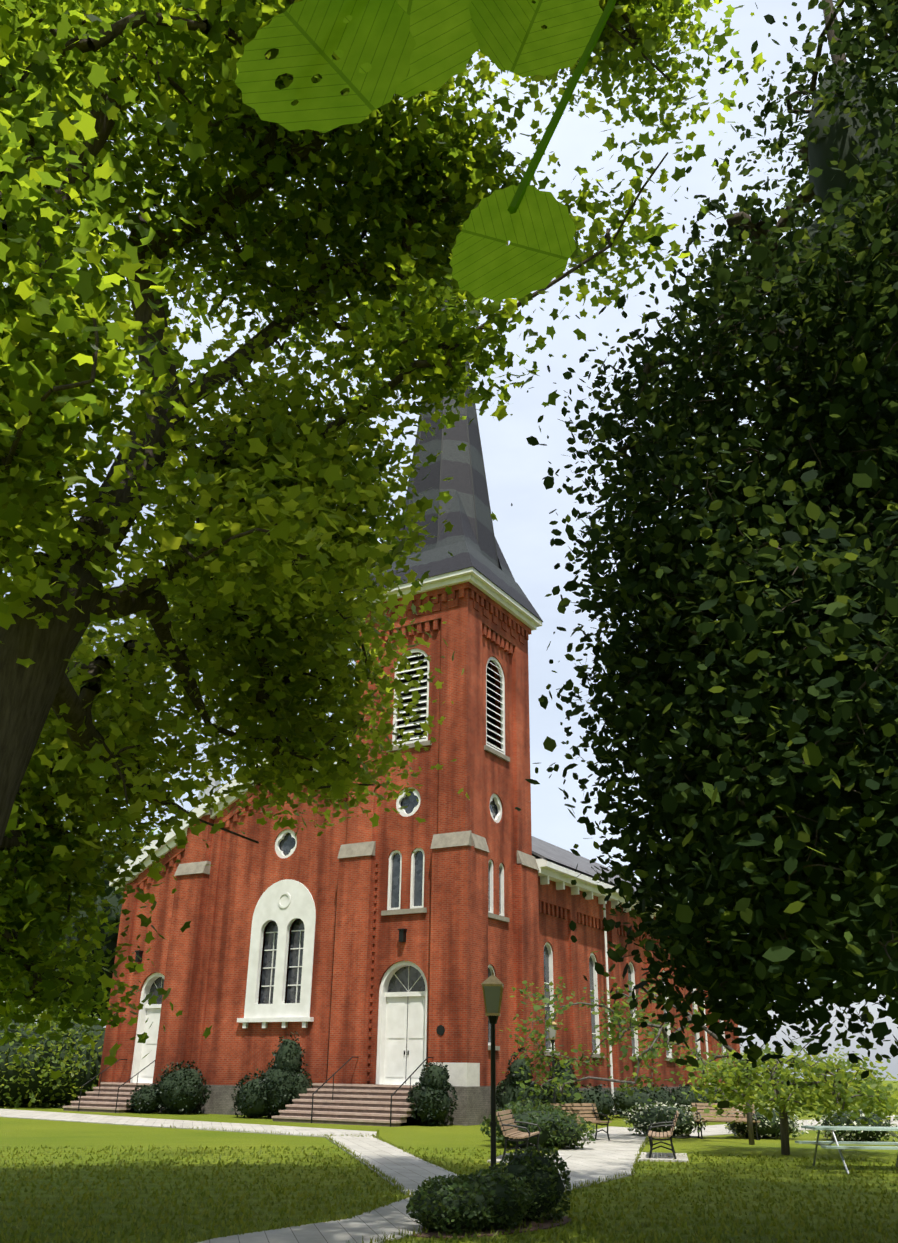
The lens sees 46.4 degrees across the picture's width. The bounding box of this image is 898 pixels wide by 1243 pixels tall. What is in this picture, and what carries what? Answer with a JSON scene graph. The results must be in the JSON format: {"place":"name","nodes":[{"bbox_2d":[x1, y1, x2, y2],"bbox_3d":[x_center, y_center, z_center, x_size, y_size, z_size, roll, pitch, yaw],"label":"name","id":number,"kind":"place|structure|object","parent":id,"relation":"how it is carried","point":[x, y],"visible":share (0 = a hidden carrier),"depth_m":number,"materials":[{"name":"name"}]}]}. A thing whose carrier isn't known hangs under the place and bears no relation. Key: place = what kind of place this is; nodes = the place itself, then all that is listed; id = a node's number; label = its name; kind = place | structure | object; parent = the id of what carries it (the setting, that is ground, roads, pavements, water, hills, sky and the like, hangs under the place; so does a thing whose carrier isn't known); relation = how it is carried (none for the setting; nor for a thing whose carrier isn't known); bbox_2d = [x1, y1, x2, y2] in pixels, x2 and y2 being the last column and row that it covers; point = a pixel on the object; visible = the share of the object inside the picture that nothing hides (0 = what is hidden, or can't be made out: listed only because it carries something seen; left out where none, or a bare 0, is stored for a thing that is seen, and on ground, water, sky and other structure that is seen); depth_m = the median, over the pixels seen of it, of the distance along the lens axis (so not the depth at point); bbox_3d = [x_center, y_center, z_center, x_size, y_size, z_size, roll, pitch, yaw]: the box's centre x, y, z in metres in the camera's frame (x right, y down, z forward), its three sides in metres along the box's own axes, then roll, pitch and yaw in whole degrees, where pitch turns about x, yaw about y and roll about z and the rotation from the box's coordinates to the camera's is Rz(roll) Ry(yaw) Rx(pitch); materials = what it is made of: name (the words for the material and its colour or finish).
{"place":"outdoors","nodes":[
{"label":"outdoors","id":0,"kind":"place"},
{"bbox_2d":[0,830,155,1020],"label":"tree","id":1,"kind":"object","parent":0,"point":[112,944],"depth_m":56.10,"materials":[{"name":"green plant"}]},
{"bbox_2d":[0,0,766,1079],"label":"maple tree","id":2,"kind":"object","parent":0,"point":[58,102],"depth_m":13.24,"materials":[{"name":"green plant"}]},
{"bbox_2d":[0,253,469,910],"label":"tree","id":3,"kind":"object","parent":2,"relation":"attached to","point":[258,569],"visible":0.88,"depth_m":12.48,"materials":[{"name":"green plant"}]},
{"bbox_2d":[98,582,739,1087],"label":"church brick walls","id":4,"kind":"structure","parent":0,"point":[456,944],"depth_m":42.54,"materials":[{"name":"red brick"}]},
{"bbox_2d":[198,707,220,800],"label":"church pinnacle","id":5,"kind":"object","parent":4,"relation":"on","point":[213,783],"depth_m":47.48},
{"bbox_2d":[78,306,498,1126],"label":"church ironwork","id":6,"kind":"object","parent":4,"relation":"attached to","point":[440,1030],"visible":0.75,"depth_m":44.42,"materials":[{"name":"black metal"}]},
{"bbox_2d":[118,737,651,900],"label":"roof","id":7,"kind":"structure","parent":4,"relation":"on","point":[541,849],"depth_m":53.73,"materials":[{"name":"grey"}]},
{"bbox_2d":[109,567,726,1109],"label":"white trim","id":8,"kind":"structure","parent":4,"relation":"attached to","point":[285,903],"depth_m":42.90,"materials":[{"name":"white paint"}]},
{"bbox_2d":[148,791,722,1055],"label":"window panes","id":9,"kind":"structure","parent":4,"relation":"in","point":[287,843],"depth_m":42.25,"materials":[{"name":"grey glass"}]},
{"bbox_2d":[355,287,542,621],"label":"steeple roof","id":10,"kind":"structure","parent":4,"relation":"on","point":[459,542],"depth_m":47.47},
{"bbox_2d":[174,740,728,1063],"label":"stone caps","id":11,"kind":"object","parent":4,"relation":"attached to","point":[456,839],"depth_m":41.35,"materials":[{"name":"grey stone"}]},
{"bbox_2d":[429,1062,479,1086],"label":"stone block","id":12,"kind":"structure","parent":4,"relation":"in","point":[465,1074],"depth_m":36.05,"materials":[{"name":"white stone"}]},
{"bbox_2d":[0,1080,897,1242],"bbox_3d":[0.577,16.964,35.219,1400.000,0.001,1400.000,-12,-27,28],"label":"lawn","id":13,"kind":"structure","parent":0,"point":[24,1133],"depth_m":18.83,"materials":[{"name":"green plant"}]},
{"bbox_2d":[0,998,94,1108],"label":"hedge","id":14,"kind":"object","parent":13,"relation":"on","point":[8,1074],"depth_m":44.61,"materials":[{"name":"green plant"}]},
{"bbox_2d":[26,1012,105,1107],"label":"hedge","id":15,"kind":"object","parent":13,"relation":"on","point":[87,1076],"depth_m":45.50,"materials":[{"name":"green plant"}]},
{"bbox_2d":[109,826,161,860],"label":"tree","id":16,"kind":"object","parent":13,"relation":"on","point":[146,837],"depth_m":68.38,"materials":[{"name":"green plant"}]},
{"bbox_2d":[126,1084,165,1112],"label":"bush","id":17,"kind":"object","parent":13,"relation":"on","point":[142,1087],"depth_m":40.86,"materials":[{"name":"green plant"}]},
{"bbox_2d":[152,1059,211,1113],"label":"evergreen","id":18,"kind":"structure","parent":13,"relation":"on","point":[179,1104],"depth_m":40.59,"materials":[{"name":"green plant"}]},
{"bbox_2d":[63,1084,432,1126],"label":"church step risers","id":19,"kind":"object","parent":13,"relation":"on","point":[408,1120],"visible":0.33,"depth_m":36.39,"materials":[{"name":"brown brick"}]},
{"bbox_2d":[63,1082,414,1122],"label":"steps","id":20,"kind":"structure","parent":19,"relation":"on","point":[318,1106],"depth_m":36.45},
{"bbox_2d":[231,1068,274,1118],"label":"evergreen","id":21,"kind":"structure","parent":13,"relation":"on","point":[257,1106],"depth_m":38.12,"materials":[{"name":"green plant"}]},
{"bbox_2d":[270,1084,290,1108],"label":"bush","id":22,"kind":"object","parent":13,"relation":"on","point":[285,1091],"visible":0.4,"depth_m":37.72,"materials":[{"name":"green plant"}]},
{"bbox_2d":[264,1063,302,1114],"bbox_3d":[-6.076,17.172,38.497,1.464,1.970,1.450,7,-24,-15],"label":"evergreen","id":23,"kind":"object","parent":13,"relation":"on","point":[280,1075],"visible":0.15,"depth_m":38.06,"materials":[{"name":"green plant"}]},
{"bbox_2d":[275,1039,300,1072],"bbox_3d":[-5.963,16.278,38.736,0.967,1.545,0.936,19,-29,-36],"label":"evergreen","id":24,"kind":"object","parent":23,"relation":"on","point":[287,1048],"visible":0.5,"depth_m":38.50,"materials":[{"name":"green plant"}]},
{"bbox_2d":[258,1031,312,1115],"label":"evergreen leaves","id":25,"kind":"object","parent":13,"relation":"on","point":[275,1110],"visible":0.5,"depth_m":38.17,"materials":[{"name":"green plant"}]},
{"bbox_2d":[292,1073,309,1098],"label":"bush","id":26,"kind":"object","parent":13,"relation":"on","point":[303,1089],"visible":0.29,"depth_m":37.95,"materials":[{"name":"green plant"}]},
{"bbox_2d":[117,1082,743,1125],"bbox_3d":[1.345,24.024,53.146,18.430,1.200,34.070,-12,-27,28],"label":"stone foundation","id":27,"kind":"object","parent":13,"relation":"on","point":[473,1107],"visible":0.21,"depth_m":36.44,"materials":[{"name":"grey stone"}]},
{"bbox_2d":[406,1060,457,1125],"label":"evergreen leaves","id":28,"kind":"object","parent":13,"relation":"on","point":[447,1086],"visible":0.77,"depth_m":34.77,"materials":[{"name":"green plant"}]},
{"bbox_2d":[413,1087,450,1121],"bbox_3d":[-0.530,16.045,35.096,1.245,1.358,1.323,12,-26,-24],"label":"evergreen","id":29,"kind":"object","parent":13,"relation":"on","point":[438,1117],"visible":0.46,"depth_m":34.61,"materials":[{"name":"green plant"}]},
{"bbox_2d":[425,1099,435,1117],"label":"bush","id":30,"kind":"object","parent":29,"relation":"on","point":[431,1109],"visible":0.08,"depth_m":34.42,"materials":[{"name":"green plant"}]},
{"bbox_2d":[422,1065,446,1089],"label":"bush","id":31,"kind":"object","parent":30,"relation":"on","point":[437,1070],"visible":0.5,"depth_m":34.96,"materials":[{"name":"green plant"}]},
{"bbox_2d":[0,1109,897,1242],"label":"concrete paths","id":32,"kind":"structure","parent":13,"relation":"on","point":[596,1160],"depth_m":21.05,"materials":[{"name":"grey concrete"}]},
{"bbox_2d":[161,1124,648,1242],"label":"grass fringe","id":33,"kind":"object","parent":32,"relation":"on","point":[635,1163],"visible":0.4,"depth_m":17.46,"materials":[{"name":"green plant"}]},
{"bbox_2d":[545,1103,611,1140],"bbox_3d":[3.488,13.437,28.065,1.800,0.920,0.740,16,-27,-31],"label":"bench","id":34,"kind":"object","parent":32,"relation":"on","point":[597,1121],"visible":0.42,"depth_m":28.48,"materials":[{"name":"brown wood"}]},
{"bbox_2d":[412,1214,570,1237],"bbox_3d":[0.521,7.149,12.394,1.310,0.012,2.634,-12,-27,28],"label":"mulch bed","id":35,"kind":"object","parent":13,"relation":"on","point":[547,1223],"visible":0.25,"depth_m":11.98,"materials":[{"name":"brown soil"}]},
{"bbox_2d":[406,1173,495,1234],"bbox_3d":[0.049,6.650,11.973,1.026,0.604,1.059,-12,-27,28],"label":"shrub","id":36,"kind":"object","parent":35,"relation":"on","point":[432,1182],"depth_m":11.73,"materials":[{"name":"green plant"}]},
{"bbox_2d":[464,1168,535,1229],"bbox_3d":[0.480,6.785,12.312,0.992,0.639,1.035,-12,-27,28],"label":"shrub","id":37,"kind":"object","parent":35,"relation":"on","point":[520,1215],"depth_m":12.10,"materials":[{"name":"green plant"}]},
{"bbox_2d":[492,1144,571,1222],"bbox_3d":[0.996,7.010,13.091,1.003,0.858,1.035,-12,-27,28],"label":"shrub","id":38,"kind":"object","parent":35,"relation":"on","point":[556,1166],"depth_m":12.86,"materials":[{"name":"green plant"}]},
{"bbox_2d":[481,970,503,1171],"bbox_3d":[0.694,7.158,16.460,0.360,3.210,0.360,-2,-23,5],"label":"lamp post","id":39,"kind":"object","parent":13,"relation":"on","point":[492,985],"visible":0.9,"depth_m":16.73,"materials":[{"name":"black metal"}]},
{"bbox_2d":[496,1078,533,1107],"bbox_3d":[2.335,16.594,36.403,1.356,1.500,1.113,-12,-27,28],"label":"evergreen","id":40,"kind":"object","parent":13,"relation":"on","point":[509,1092],"visible":0.27,"depth_m":36.08,"materials":[{"name":"green plant"}]},
{"bbox_2d":[509,1058,531,1085],"bbox_3d":[2.487,15.841,36.511,0.787,1.149,0.777,-12,-27,28],"label":"bush","id":41,"kind":"object","parent":40,"relation":"on","point":[525,1075],"visible":0.38,"depth_m":36.33,"materials":[{"name":"green plant"}]},
{"bbox_2d":[496,1047,542,1109],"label":"evergreen leaves","id":42,"kind":"object","parent":13,"relation":"on","point":[504,1081],"visible":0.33,"depth_m":36.29,"materials":[{"name":"green plant"}]},
{"bbox_2d":[482,1098,561,1137],"bbox_3d":[2.018,13.132,27.550,2.249,1.088,1.988,-12,-27,28],"label":"shrub","id":43,"kind":"object","parent":13,"relation":"on","point":[512,1103],"depth_m":27.56,"materials":[{"name":"green plant"}]},
{"bbox_2d":[480,1104,595,1149],"bbox_3d":[2.151,12.241,25.398,2.934,1.032,2.249,-12,-27,28],"label":"shrub","id":44,"kind":"object","parent":13,"relation":"on","point":[517,1111],"depth_m":24.75,"materials":[{"name":"green plant"}]},
{"bbox_2d":[548,1018,557,1102],"bbox_3d":[3.487,15.033,34.950,0.360,3.410,0.360,-2,-23,5],"label":"lamp post","id":45,"kind":"object","parent":13,"relation":"on","point":[552,1032],"visible":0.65,"depth_m":35.28,"materials":[{"name":"black metal"}]},
{"bbox_2d":[544,1077,577,1113],"bbox_3d":[4.163,17.773,39.087,1.253,1.412,1.266,8,-24,-15],"label":"evergreen","id":46,"kind":"object","parent":13,"relation":"on","point":[550,1099],"visible":0.19,"depth_m":38.68,"materials":[{"name":"green plant"}]},
{"bbox_2d":[555,1062,572,1086],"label":"bush","id":47,"kind":"object","parent":46,"relation":"on","point":[562,1071],"visible":0.23,"depth_m":39.09,"materials":[{"name":"green plant"}]},
{"bbox_2d":[542,1059,581,1113],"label":"evergreen leaves","id":48,"kind":"object","parent":13,"relation":"on","point":[544,1087],"visible":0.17,"depth_m":38.94,"materials":[{"name":"green plant"}]},
{"bbox_2d":[487,1152,688,1162],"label":"concrete pads","id":49,"kind":"object","parent":13,"relation":"on","point":[667,1157],"visible":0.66,"depth_m":22.45,"materials":[{"name":"concrete"}]},
{"bbox_2d":[496,1109,540,1158],"bbox_3d":[1.503,10.841,22.089,0.740,0.920,1.800,-4,-24,12],"label":"bench","id":50,"kind":"object","parent":49,"relation":"on","point":[515,1133],"visible":0.79,"depth_m":21.90,"materials":[{"name":"brown wood"}]},
{"bbox_2d":[646,1111,678,1158],"bbox_3d":[4.694,11.273,22.988,0.740,0.920,1.800,-4,-24,10],"label":"bench","id":51,"kind":"object","parent":49,"relation":"on","point":[650,1134],"visible":0.83,"depth_m":22.34,"materials":[{"name":"brown wood"}]},
{"bbox_2d":[577,1083,622,1119],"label":"bush","id":52,"kind":"object","parent":13,"relation":"on","point":[612,1112],"depth_m":40.66,"materials":[{"name":"green plant"}]},
{"bbox_2d":[495,976,754,1144],"bbox_3d":[4.838,11.972,29.162,6.934,4.702,5.170,10,-25,-20],"label":"dogwood tree","id":53,"kind":"object","parent":13,"relation":"on","point":[604,1034],"depth_m":29.05,"materials":[{"name":"green plant"}]},
{"bbox_2d":[610,1085,657,1117],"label":"bush","id":54,"kind":"object","parent":13,"relation":"on","point":[629,1103],"depth_m":42.95,"materials":[{"name":"green plant"}]},
{"bbox_2d":[638,1082,677,1107],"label":"bush","id":55,"kind":"object","parent":13,"relation":"on","point":[662,1095],"depth_m":46.06,"materials":[{"name":"green plant"}]},
{"bbox_2d":[621,1101,707,1136],"bbox_3d":[6.343,14.611,30.704,2.662,0.991,1.947,-12,-27,28],"label":"hedge","id":56,"kind":"object","parent":13,"relation":"on","point":[652,1117],"depth_m":30.25,"materials":[{"name":"green plant"}]},
{"bbox_2d":[666,1084,708,1112],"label":"bush","id":57,"kind":"object","parent":13,"relation":"on","point":[692,1099],"depth_m":48.32,"materials":[{"name":"green plant"}]},
{"bbox_2d":[511,0,897,1108],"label":"tree","id":58,"kind":"object","parent":13,"relation":"on","point":[723,854],"depth_m":11.22,"materials":[{"name":"green plant"}]},
{"bbox_2d":[707,408,897,995],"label":"tree","id":59,"kind":"object","parent":58,"relation":"attached to","point":[871,440],"depth_m":11.99,"materials":[{"name":"green plant"}]},
{"bbox_2d":[758,196,895,479],"bbox_3d":[6.406,-3.396,14.904,3.979,6.254,3.623,-12,-27,28],"label":"tree","id":60,"kind":"object","parent":58,"relation":"attached to","point":[813,232],"visible":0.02,"depth_m":14.37,"materials":[{"name":"green plant"}]},
{"bbox_2d":[691,1085,722,1109],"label":"bush","id":61,"kind":"object","parent":13,"relation":"on","point":[706,1090],"depth_m":51.33,"materials":[{"name":"green plant"}]},
{"bbox_2d":[691,1103,759,1139],"bbox_3d":[7.980,14.380,30.109,1.800,0.920,0.740,0,-23,3],"label":"bench","id":62,"kind":"object","parent":13,"relation":"on","point":[741,1118],"visible":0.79,"depth_m":30.33,"materials":[{"name":"brown wood"}]},
{"bbox_2d":[724,1104,807,1138],"bbox_3d":[9.230,14.629,30.678,2.472,0.981,1.785,-12,-27,28],"label":"hedge","id":63,"kind":"object","parent":13,"relation":"on","point":[764,1131],"depth_m":30.12,"materials":[{"name":"green plant"}]},
{"bbox_2d":[679,1020,897,1154],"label":"dogwood tree","id":64,"kind":"object","parent":13,"relation":"on","point":[864,1103],"depth_m":23.95,"materials":[{"name":"green plant"}]},
{"bbox_2d":[795,1126,897,1173],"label":"picnic table","id":65,"kind":"object","parent":13,"relation":"on","point":[817,1142],"visible":0.96,"depth_m":20.58,"materials":[{"name":"green paint"}]},
{"bbox_2d":[808,1109,897,1141],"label":"hedge","id":66,"kind":"object","parent":13,"relation":"on","point":[863,1135],"depth_m":29.42,"materials":[{"name":"green plant"}]},
{"bbox_2d":[2,0,897,1080],"label":"sky","id":67,"kind":"structure","parent":0,"point":[515,469],"materials":[{"name":"white"}]},
{"bbox_2d":[807,62,897,214],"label":"tree","id":68,"kind":"object","parent":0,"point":[820,152],"visible":0.31,"depth_m":16.16,"materials":[{"name":"green plant"}]},
{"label":"overhead tree branches","id":69,"kind":"object","parent":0,"visible":0},
{"bbox_2d":[235,0,616,301],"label":"leaves","id":70,"kind":"object","parent":69,"relation":"on","point":[384,51],"visible":1,"depth_m":0.39,"materials":[{"name":"green plant"}]},
{"bbox_2d":[596,0,721,50],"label":"leaves","id":71,"kind":"object","parent":69,"relation":"attached to","point":[649,44],"visible":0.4,"depth_m":14.38,"materials":[{"name":"green plant"}]}
]}

